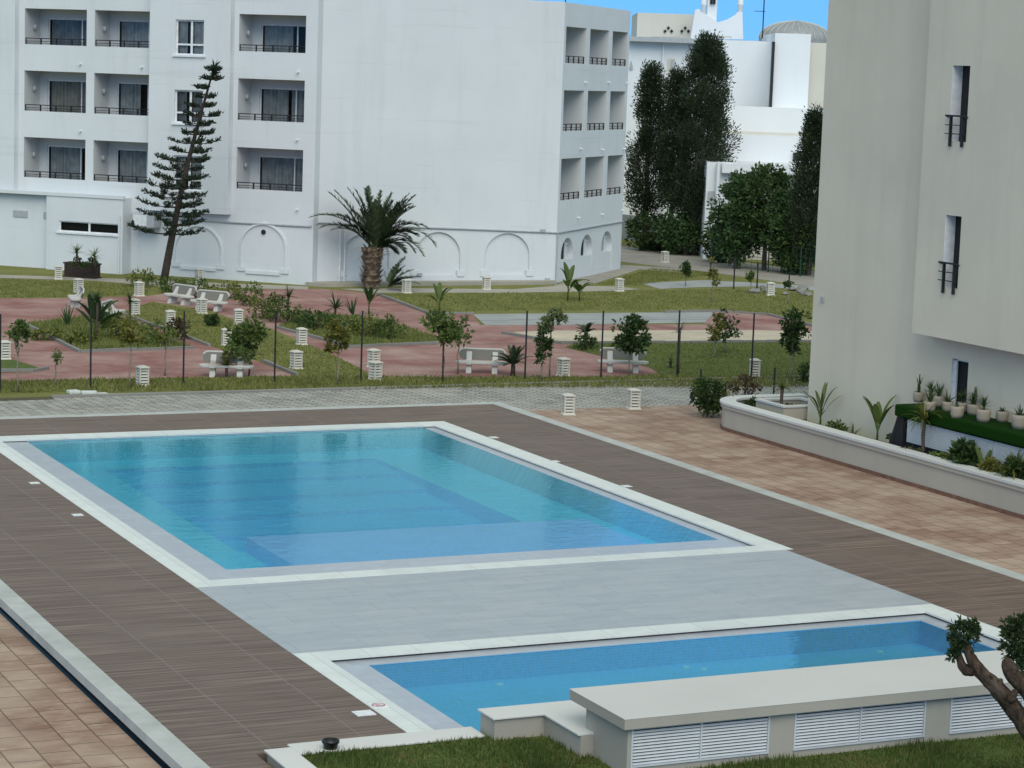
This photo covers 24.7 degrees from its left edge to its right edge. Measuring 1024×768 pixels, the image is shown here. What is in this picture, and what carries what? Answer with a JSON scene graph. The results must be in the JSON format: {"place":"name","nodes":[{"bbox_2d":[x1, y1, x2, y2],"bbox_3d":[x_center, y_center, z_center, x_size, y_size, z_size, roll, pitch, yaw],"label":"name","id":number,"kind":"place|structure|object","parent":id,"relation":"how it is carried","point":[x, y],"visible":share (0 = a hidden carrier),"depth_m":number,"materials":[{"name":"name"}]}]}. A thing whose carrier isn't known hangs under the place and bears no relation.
{"place":"outdoors","nodes":[
{"label":"outdoors","id":0,"kind":"place"},
{"bbox_2d":[0,614,161,767],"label":"paving","id":1,"kind":"structure","parent":0,"point":[52,715],"depth_m":34.86,"materials":[{"name":"tile"}]},
{"bbox_2d":[0,0,630,284],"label":"hotel building","id":2,"kind":"structure","parent":0,"point":[491,134],"depth_m":106.40,"materials":[{"name":"white paint"}]},
{"bbox_2d":[56,221,120,236],"bbox_3d":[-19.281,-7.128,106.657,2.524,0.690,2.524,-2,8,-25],"label":"window","id":3,"kind":"structure","parent":2,"relation":"in","point":[68,227],"depth_m":106.79,"materials":[{"name":"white glass"}]},
{"bbox_2d":[131,212,160,228],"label":"air conditioner","id":4,"kind":"object","parent":2,"relation":"attached to","point":[140,219],"visible":0.63,"depth_m":105.67,"materials":[{"name":"white metal"}]},
{"bbox_2d":[170,155,202,192],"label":"window","id":5,"kind":"structure","parent":2,"relation":"in","point":[183,158],"depth_m":105.24,"materials":[{"name":"white glass"}]},
{"bbox_2d":[171,90,202,124],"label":"window","id":6,"kind":"structure","parent":2,"relation":"in","point":[180,95],"depth_m":104.95,"materials":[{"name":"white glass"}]},
{"bbox_2d":[172,19,205,57],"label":"window","id":7,"kind":"structure","parent":2,"relation":"in","point":[189,38],"depth_m":104.49,"materials":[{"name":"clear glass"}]},
{"bbox_2d":[0,378,808,416],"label":"road","id":8,"kind":"structure","parent":0,"point":[538,398],"depth_m":68.81,"materials":[{"name":"grey concrete"}]},
{"bbox_2d":[51,375,795,397],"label":"road kerb","id":9,"kind":"structure","parent":8,"relation":"on","point":[209,392],"depth_m":69.50,"materials":[{"name":"stone"}]},
{"bbox_2d":[0,289,811,380],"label":"red path","id":10,"kind":"structure","parent":0,"point":[413,360],"depth_m":80.49,"materials":[{"name":"red concrete"}]},
{"bbox_2d":[143,318,181,375],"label":"young tree","id":11,"kind":"object","parent":10,"relation":"on","point":[158,337],"visible":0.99,"depth_m":71.96,"materials":[{"name":"green plant"}]},
{"bbox_2d":[164,283,196,304],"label":"stone bench","id":12,"kind":"object","parent":10,"relation":"on","point":[189,291],"visible":1,"depth_m":93.93,"materials":[{"name":"stone"}]},
{"bbox_2d":[190,289,229,311],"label":"stone bench","id":13,"kind":"object","parent":10,"relation":"on","point":[220,297],"visible":0.78,"depth_m":91.87,"materials":[{"name":"stone"}]},
{"bbox_2d":[122,302,367,376],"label":"lawn patch","id":14,"kind":"object","parent":10,"relation":"on","point":[272,331],"visible":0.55,"depth_m":81.33,"materials":[{"name":"green plant"}]},
{"bbox_2d":[221,311,270,375],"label":"young tree","id":15,"kind":"object","parent":10,"relation":"on","point":[247,335],"visible":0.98,"depth_m":72.45,"materials":[{"name":"green plant"}]},
{"bbox_2d":[277,325,438,347],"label":"garden kerb","id":16,"kind":"structure","parent":10,"relation":"on","point":[367,345],"depth_m":82.48,"materials":[{"name":"concrete"}]},
{"bbox_2d":[278,311,439,344],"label":"planting bed","id":17,"kind":"object","parent":10,"relation":"on","point":[358,335],"visible":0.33,"depth_m":84.70,"materials":[{"name":"green plant"}]},
{"bbox_2d":[297,308,333,329],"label":"shrub","id":18,"kind":"object","parent":17,"relation":"on","point":[311,319],"visible":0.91,"depth_m":86.26,"materials":[{"name":"green plant"}]},
{"bbox_2d":[349,311,384,335],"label":"shrub","id":19,"kind":"object","parent":17,"relation":"on","point":[356,325],"visible":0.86,"depth_m":84.84,"materials":[{"name":"green plant"}]},
{"bbox_2d":[372,313,406,338],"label":"shrub","id":20,"kind":"object","parent":17,"relation":"on","point":[390,331],"visible":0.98,"depth_m":84.08,"materials":[{"name":"green plant"}]},
{"bbox_2d":[456,347,507,373],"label":"stone bench","id":21,"kind":"object","parent":10,"relation":"on","point":[480,355],"visible":0.92,"depth_m":75.63,"materials":[{"name":"stone"}]},
{"bbox_2d":[492,344,534,375],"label":"palm","id":22,"kind":"object","parent":10,"relation":"on","point":[514,357],"visible":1,"depth_m":74.89,"materials":[{"name":"green plant"}]},
{"bbox_2d":[597,347,648,372],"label":"stone bench","id":23,"kind":"object","parent":10,"relation":"on","point":[610,354],"visible":0.88,"depth_m":77.07,"materials":[{"name":"stone"}]},
{"bbox_2d":[0,239,814,397],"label":"garden ground","id":24,"kind":"structure","parent":0,"point":[32,271],"depth_m":101.60,"materials":[{"name":"green plant"}]},
{"bbox_2d":[2,318,33,391],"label":"young tree","id":25,"kind":"object","parent":24,"relation":"on","point":[16,332],"visible":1,"depth_m":67.25,"materials":[{"name":"green plant"}]},
{"bbox_2d":[0,278,151,297],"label":"lawn grass","id":26,"kind":"structure","parent":24,"relation":"on","point":[17,281],"depth_m":98.52,"materials":[{"name":"green plant"}]},
{"bbox_2d":[63,261,101,278],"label":"planter box","id":27,"kind":"object","parent":24,"relation":"on","point":[90,272],"visible":0.82,"depth_m":103.79,"materials":[{"name":"wood"}]},
{"bbox_2d":[27,314,189,348],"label":"planting bed","id":28,"kind":"object","parent":24,"relation":"on","point":[100,333],"visible":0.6,"depth_m":82.80,"materials":[{"name":"green plant"}]},
{"bbox_2d":[76,291,122,337],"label":"agave","id":29,"kind":"object","parent":28,"relation":"on","point":[102,309],"visible":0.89,"depth_m":80.77,"materials":[{"name":"green plant"}]},
{"bbox_2d":[25,322,194,352],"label":"garden kerb","id":30,"kind":"structure","parent":28,"relation":"on","point":[64,343],"depth_m":78.28,"materials":[{"name":"concrete"}]},
{"bbox_2d":[118,314,144,385],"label":"young tree","id":31,"kind":"object","parent":24,"relation":"on","point":[128,335],"visible":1,"depth_m":68.93,"materials":[{"name":"green plant"}]},
{"bbox_2d":[0,275,307,289],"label":"concrete walk","id":32,"kind":"structure","parent":24,"relation":"on","point":[150,283],"depth_m":103.01,"materials":[{"name":"grey concrete"}]},
{"bbox_2d":[127,59,224,284],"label":"norfolk pine","id":33,"kind":"object","parent":24,"relation":"on","point":[178,203],"visible":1,"depth_m":101.10,"materials":[{"name":"green plant"}]},
{"bbox_2d":[199,350,253,377],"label":"stone bench","id":34,"kind":"object","parent":24,"relation":"on","point":[210,356],"visible":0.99,"depth_m":72.38,"materials":[{"name":"stone"}]},
{"bbox_2d":[230,280,263,305],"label":"shrub","id":35,"kind":"object","parent":24,"relation":"on","point":[256,291],"visible":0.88,"depth_m":94.14,"materials":[{"name":"green plant"}]},
{"bbox_2d":[261,291,291,321],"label":"shrub","id":36,"kind":"object","parent":24,"relation":"on","point":[272,302],"visible":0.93,"depth_m":88.57,"materials":[{"name":"green plant"}]},
{"bbox_2d":[323,318,351,383],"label":"young tree","id":37,"kind":"object","parent":24,"relation":"on","point":[338,333],"visible":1,"depth_m":71.26,"materials":[{"name":"green plant"}]},
{"bbox_2d":[0,310,754,390],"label":"wire fence","id":38,"kind":"object","parent":24,"relation":"on","point":[362,320],"visible":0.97,"depth_m":72.23,"materials":[{"name":"metal"}]},
{"bbox_2d":[0,372,808,392],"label":"verge grass","id":39,"kind":"structure","parent":24,"relation":"on","point":[324,381],"depth_m":71.96,"materials":[{"name":"green plant"}]},
{"bbox_2d":[306,280,556,286],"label":"hotel terrace","id":40,"kind":"structure","parent":24,"relation":"on","point":[424,283],"depth_m":106.41,"materials":[{"name":"concrete"}]},
{"bbox_2d":[418,305,464,379],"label":"young tree","id":41,"kind":"object","parent":24,"relation":"on","point":[445,329],"visible":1,"depth_m":72.48,"materials":[{"name":"green plant"}]},
{"bbox_2d":[346,286,635,292],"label":"concrete walk","id":42,"kind":"structure","parent":24,"relation":"on","point":[521,290],"depth_m":104.77,"materials":[{"name":"grey concrete"}]},
{"bbox_2d":[307,185,437,288],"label":"date palm","id":43,"kind":"object","parent":42,"relation":"on","point":[377,229],"visible":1,"depth_m":102.97,"materials":[{"name":"green plant"}]},
{"bbox_2d":[533,324,553,380],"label":"young tree","id":44,"kind":"object","parent":24,"relation":"on","point":[545,342],"visible":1,"depth_m":73.88,"materials":[{"name":"green plant"}]},
{"bbox_2d":[536,307,568,375],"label":"young tree","id":45,"kind":"object","parent":24,"relation":"on","point":[547,320],"visible":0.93,"depth_m":74.99,"materials":[{"name":"green plant"}]},
{"bbox_2d":[560,262,592,300],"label":"banana plant","id":46,"kind":"object","parent":24,"relation":"on","point":[575,284],"visible":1,"depth_m":101.15,"materials":[{"name":"green plant"}]},
{"bbox_2d":[554,265,681,285],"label":"concrete walk","id":47,"kind":"structure","parent":24,"relation":"on","point":[603,276],"depth_m":116.05,"materials":[{"name":"grey concrete"}]},
{"bbox_2d":[610,313,652,374],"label":"young tree","id":48,"kind":"object","parent":24,"relation":"on","point":[629,341],"visible":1,"depth_m":75.67,"materials":[{"name":"green plant"}]},
{"bbox_2d":[624,205,666,251],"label":"broadleaf tree","id":49,"kind":"object","parent":24,"relation":"on","point":[649,243],"visible":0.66,"depth_m":132.33,"materials":[{"name":"green plant"}]},
{"bbox_2d":[501,331,810,343],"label":"garden kerb","id":50,"kind":"structure","parent":24,"relation":"on","point":[612,341],"depth_m":86.41,"materials":[{"name":"concrete"}]},
{"bbox_2d":[599,268,718,284],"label":"lawn grass","id":51,"kind":"structure","parent":24,"relation":"on","point":[657,275],"depth_m":115.08,"materials":[{"name":"green plant"}]},
{"bbox_2d":[652,203,701,255],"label":"broadleaf tree","id":52,"kind":"object","parent":24,"relation":"on","point":[676,231],"visible":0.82,"depth_m":129.92,"materials":[{"name":"green plant"}]},
{"bbox_2d":[566,341,810,375],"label":"lawn patch","id":53,"kind":"object","parent":24,"relation":"on","point":[666,372],"visible":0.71,"depth_m":81.81,"materials":[{"name":"green plant"}]},
{"bbox_2d":[712,307,742,352],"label":"young tree","id":54,"kind":"object","parent":53,"relation":"on","point":[725,335],"visible":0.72,"depth_m":83.14,"materials":[{"name":"green plant"}]},
{"bbox_2d":[698,217,732,262],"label":"broadleaf tree","id":55,"kind":"object","parent":24,"relation":"on","point":[704,244],"visible":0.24,"depth_m":125.57,"materials":[{"name":"green plant"}]},
{"bbox_2d":[622,0,826,260],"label":"villa building","id":56,"kind":"structure","parent":24,"relation":"on","point":[778,78],"depth_m":146.38,"materials":[{"name":"paint"}]},
{"bbox_2d":[644,280,813,289],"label":"concrete walk","id":57,"kind":"structure","parent":24,"relation":"on","point":[681,284],"depth_m":111.75,"materials":[{"name":"grey concrete"}]},
{"bbox_2d":[777,306,811,380],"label":"young tree","id":58,"kind":"object","parent":24,"relation":"on","point":[791,334],"visible":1,"depth_m":75.91,"materials":[{"name":"green plant"}]},
{"bbox_2d":[772,211,816,274],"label":"broadleaf tree","id":59,"kind":"object","parent":24,"relation":"on","point":[786,259],"visible":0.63,"depth_m":118.94,"materials":[{"name":"green plant"}]},
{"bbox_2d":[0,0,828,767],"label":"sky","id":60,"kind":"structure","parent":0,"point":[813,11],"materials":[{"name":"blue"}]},
{"bbox_2d":[0,404,1023,767],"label":"pool deck","id":61,"kind":"structure","parent":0,"point":[208,680],"depth_m":44.43,"materials":[{"name":"brown wood"}]},
{"bbox_2d":[0,607,170,767],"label":"deck base strip","id":62,"kind":"object","parent":61,"relation":"attached to","point":[150,750],"depth_m":36.69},
{"bbox_2d":[0,402,1023,767],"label":"deck border","id":63,"kind":"object","parent":62,"relation":"on","point":[144,726],"visible":0.73,"depth_m":39.76,"materials":[{"name":"white concrete"}]},
{"bbox_2d":[28,428,717,569],"bbox_3d":[-3.950,2.660,54.333,10.890,0.564,15.890,-2,8,-25],"label":"pool basin","id":64,"kind":"object","parent":61,"relation":"in","point":[522,493],"visible":0.55,"depth_m":59.52,"materials":[{"name":"tile"}]},
{"bbox_2d":[106,459,521,551],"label":"floor","id":65,"kind":"structure","parent":64,"relation":"in","point":[230,506],"depth_m":57.07,"materials":[{"name":"tile"}]},
{"bbox_2d":[4,427,751,579],"bbox_3d":[-3.792,2.503,53.827,12.600,0.120,17.700,-2,8,-25],"label":"pool overflow band","id":66,"kind":"object","parent":64,"relation":"attached to","point":[194,559],"visible":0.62,"depth_m":48.25,"materials":[{"name":"tile"}]},
{"bbox_2d":[27,427,423,441],"bbox_3d":[-7.341,1.352,61.436,10.900,0.100,0.050,-2,8,-25],"label":"pool far lip","id":67,"kind":"object","parent":66,"relation":"on","point":[222,434],"visible":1,"depth_m":61.27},
{"bbox_2d":[246,519,645,566],"bbox_3d":[-1.131,3.555,49.193,8.000,0.319,4.040,-2,8,-25],"label":"pool ledge","id":68,"kind":"object","parent":64,"relation":"on","point":[333,547],"visible":0.57,"depth_m":49.46,"materials":[{"name":"tile"}]},
{"bbox_2d":[0,421,791,587],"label":"pool coping","id":69,"kind":"object","parent":61,"relation":"on","point":[187,573],"visible":1,"depth_m":50.98,"materials":[{"name":"white stone"}]},
{"bbox_2d":[293,604,1023,732],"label":"paddling pool coping","id":70,"kind":"object","parent":61,"relation":"on","point":[321,662],"visible":0.81,"depth_m":39.88,"materials":[{"name":"white stone"}]},
{"bbox_2d":[369,621,995,731],"bbox_3d":[3.475,4.949,38.457,10.830,0.430,4.350,-2,8,-25],"label":"paddling pool basin","id":71,"kind":"object","parent":61,"relation":"in","point":[461,691],"visible":0.4,"depth_m":40.03,"materials":[{"name":"liquid"}]},
{"bbox_2d":[332,613,1012,729],"bbox_3d":[3.314,4.754,38.681,12.200,0.120,4.980,-2,8,-25],"label":"paddling pool band","id":72,"kind":"object","parent":71,"relation":"attached to","point":[362,670],"visible":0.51,"depth_m":39.44,"materials":[{"name":"stone"}]},
{"bbox_2d":[788,549,1000,628],"bbox_3d":[1.775,4.288,42.030,12.900,0.300,44.570,-2,8,-25],"label":"joint sheet","id":73,"kind":"object","parent":61,"relation":"on","point":[901,590],"visible":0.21,"depth_m":44.95,"materials":[{"name":"grey tile"}]},
{"bbox_2d":[197,550,931,653],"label":"terrace","id":74,"kind":"structure","parent":0,"point":[294,617],"depth_m":43.08,"materials":[{"name":"tile"}]},
{"bbox_2d":[473,312,712,324],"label":"grey path","id":75,"kind":"structure","parent":0,"point":[573,318],"depth_m":93.96,"materials":[{"name":"grey concrete"}]},
{"bbox_2d":[387,288,811,317],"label":"lawn grass","id":76,"kind":"structure","parent":0,"point":[622,302],"depth_m":101.30,"materials":[{"name":"green plant"}]},
{"bbox_2d":[514,330,811,340],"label":"cream path","id":77,"kind":"structure","parent":0,"point":[608,335],"depth_m":88.67,"materials":[{"name":"beige concrete"}]},
{"bbox_2d":[302,733,1023,767],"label":"planter lawn","id":78,"kind":"structure","parent":0,"point":[852,766],"depth_m":33.11,"materials":[{"name":"green plant"}]},
{"bbox_2d":[264,727,484,767],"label":"planter wall","id":79,"kind":"structure","parent":78,"relation":"on","point":[290,756],"depth_m":33.05,"materials":[{"name":"concrete"}]},
{"bbox_2d":[478,700,593,756],"bbox_3d":[1.232,5.081,33.893,3.070,0.600,1.660,-2,8,-25],"label":"stone step","id":80,"kind":"object","parent":78,"relation":"on","point":[564,722],"visible":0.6,"depth_m":33.69,"materials":[{"name":"concrete"}]},
{"bbox_2d":[570,650,1023,767],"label":"louvred counter","id":81,"kind":"object","parent":78,"relation":"on","point":[705,721],"visible":0.91,"depth_m":33.41,"materials":[{"name":"concrete"}]},
{"bbox_2d":[944,611,1023,740],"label":"olive tree","id":82,"kind":"object","parent":78,"relation":"on","point":[1009,703],"visible":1,"depth_m":31.59,"materials":[{"name":"green plant"}]},
{"bbox_2d":[621,246,814,285],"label":"back road","id":83,"kind":"structure","parent":0,"point":[645,257],"depth_m":123.44,"materials":[{"name":"concrete"}]},
{"bbox_2d":[623,59,672,248],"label":"cypress","id":84,"kind":"object","parent":83,"relation":"on","point":[650,83],"visible":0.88,"depth_m":132.27,"materials":[{"name":"green plant"}]},
{"bbox_2d":[651,62,693,251],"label":"cypress","id":85,"kind":"object","parent":83,"relation":"on","point":[675,78],"visible":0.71,"depth_m":130.50,"materials":[{"name":"green plant"}]},
{"bbox_2d":[653,29,742,254],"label":"cypress","id":86,"kind":"object","parent":83,"relation":"on","point":[705,62],"visible":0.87,"depth_m":128.76,"materials":[{"name":"green plant"}]},
{"bbox_2d":[706,168,763,268],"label":"broadleaf tree","id":87,"kind":"object","parent":83,"relation":"on","point":[730,237],"visible":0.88,"depth_m":120.97,"materials":[{"name":"green plant"}]},
{"bbox_2d":[726,160,794,269],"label":"broadleaf tree","id":88,"kind":"object","parent":83,"relation":"on","point":[773,181],"visible":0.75,"depth_m":120.43,"materials":[{"name":"green plant"}]},
{"bbox_2d":[757,186,798,272],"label":"broadleaf tree","id":89,"kind":"object","parent":83,"relation":"on","point":[770,240],"visible":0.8,"depth_m":119.61,"materials":[{"name":"green plant"}]},
{"bbox_2d":[785,102,822,274],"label":"cypress","id":90,"kind":"object","parent":83,"relation":"on","point":[807,174],"visible":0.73,"depth_m":118.29,"materials":[{"name":"green plant"}]},
{"bbox_2d":[526,405,1023,574],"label":"paved court","id":91,"kind":"object","parent":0,"point":[690,435],"visible":0.33,"depth_m":57.09,"materials":[{"name":"tile"}]},
{"bbox_2d":[688,375,726,417],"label":"hedge bush","id":92,"kind":"object","parent":91,"relation":"on","point":[702,392],"visible":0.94,"depth_m":67.08,"materials":[{"name":"green plant"}]},
{"bbox_2d":[726,373,762,394],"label":"shrub","id":93,"kind":"object","parent":91,"relation":"on","point":[752,385],"visible":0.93,"depth_m":67.74,"materials":[{"name":"green plant"}]},
{"bbox_2d":[720,393,1023,518],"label":"planter wall","id":94,"kind":"structure","parent":91,"relation":"on","point":[976,486],"depth_m":58.21,"materials":[{"name":"stone"}]},
{"bbox_2d":[801,419,887,442],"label":"planter soil","id":95,"kind":"structure","parent":0,"point":[846,431],"depth_m":62.09,"materials":[{"name":"brown soil"}]},
{"bbox_2d":[755,397,807,418],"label":"planter block","id":96,"kind":"structure","parent":95,"relation":"on","point":[799,410],"depth_m":64.40,"materials":[{"name":"stone"}]},
{"bbox_2d":[863,395,895,439],"bbox_3d":[9.389,0.926,59.956,0.873,1.302,0.665,3,8,9],"label":"strelitzia","id":97,"kind":"object","parent":95,"relation":"on","point":[878,415],"visible":0.88,"depth_m":59.99,"materials":[{"name":"green plant"}]},
{"bbox_2d":[807,0,1023,442],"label":"apartment building","id":98,"kind":"structure","parent":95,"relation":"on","point":[919,263],"depth_m":58.94,"materials":[{"name":"grey paint"}]},
{"bbox_2d":[937,215,961,294],"bbox_3d":[10.774,-3.147,56.920,0.390,1.900,0.770,-2,8,-25],"label":"window","id":99,"kind":"structure","parent":98,"relation":"in","point":[950,262],"depth_m":57.15,"materials":[{"name":"metal"}]},
{"bbox_2d":[944,65,969,146],"bbox_3d":[10.881,-6.705,56.489,0.390,1.950,0.830,-2,8,-25],"label":"window","id":100,"kind":"structure","parent":98,"relation":"in","point":[957,124],"depth_m":56.73,"materials":[{"name":"metal"}]},
{"bbox_2d":[950,358,968,404],"bbox_3d":[11.129,0.034,57.766,0.220,1.280,0.680,-2,8,-25],"label":"door","id":101,"kind":"structure","parent":98,"relation":"in","point":[959,372],"depth_m":57.99,"materials":[{"name":"glass"}]},
{"bbox_2d":[902,396,942,452],"bbox_3d":[10.089,1.123,57.110,1.206,1.706,1.262,-2,8,-25],"label":"tree","id":102,"kind":"object","parent":95,"relation":"on","point":[923,414],"visible":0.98,"depth_m":57.07,"materials":[{"name":"green plant"}]},
{"bbox_2d":[889,403,1023,474],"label":"turf counter","id":103,"kind":"object","parent":95,"relation":"on","point":[943,430],"visible":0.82,"depth_m":56.38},
{"bbox_2d":[947,436,979,467],"bbox_3d":[10.793,1.777,55.619,0.910,1.098,1.003,7,9,32],"label":"shrub","id":104,"kind":"object","parent":95,"relation":"on","point":[961,451],"visible":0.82,"depth_m":55.43,"materials":[{"name":"green plant"}]},
{"bbox_2d":[1001,454,1023,479],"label":"shrub","id":105,"kind":"object","parent":95,"relation":"on","point":[1019,474],"visible":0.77,"depth_m":53.71,"materials":[{"name":"green plant"}]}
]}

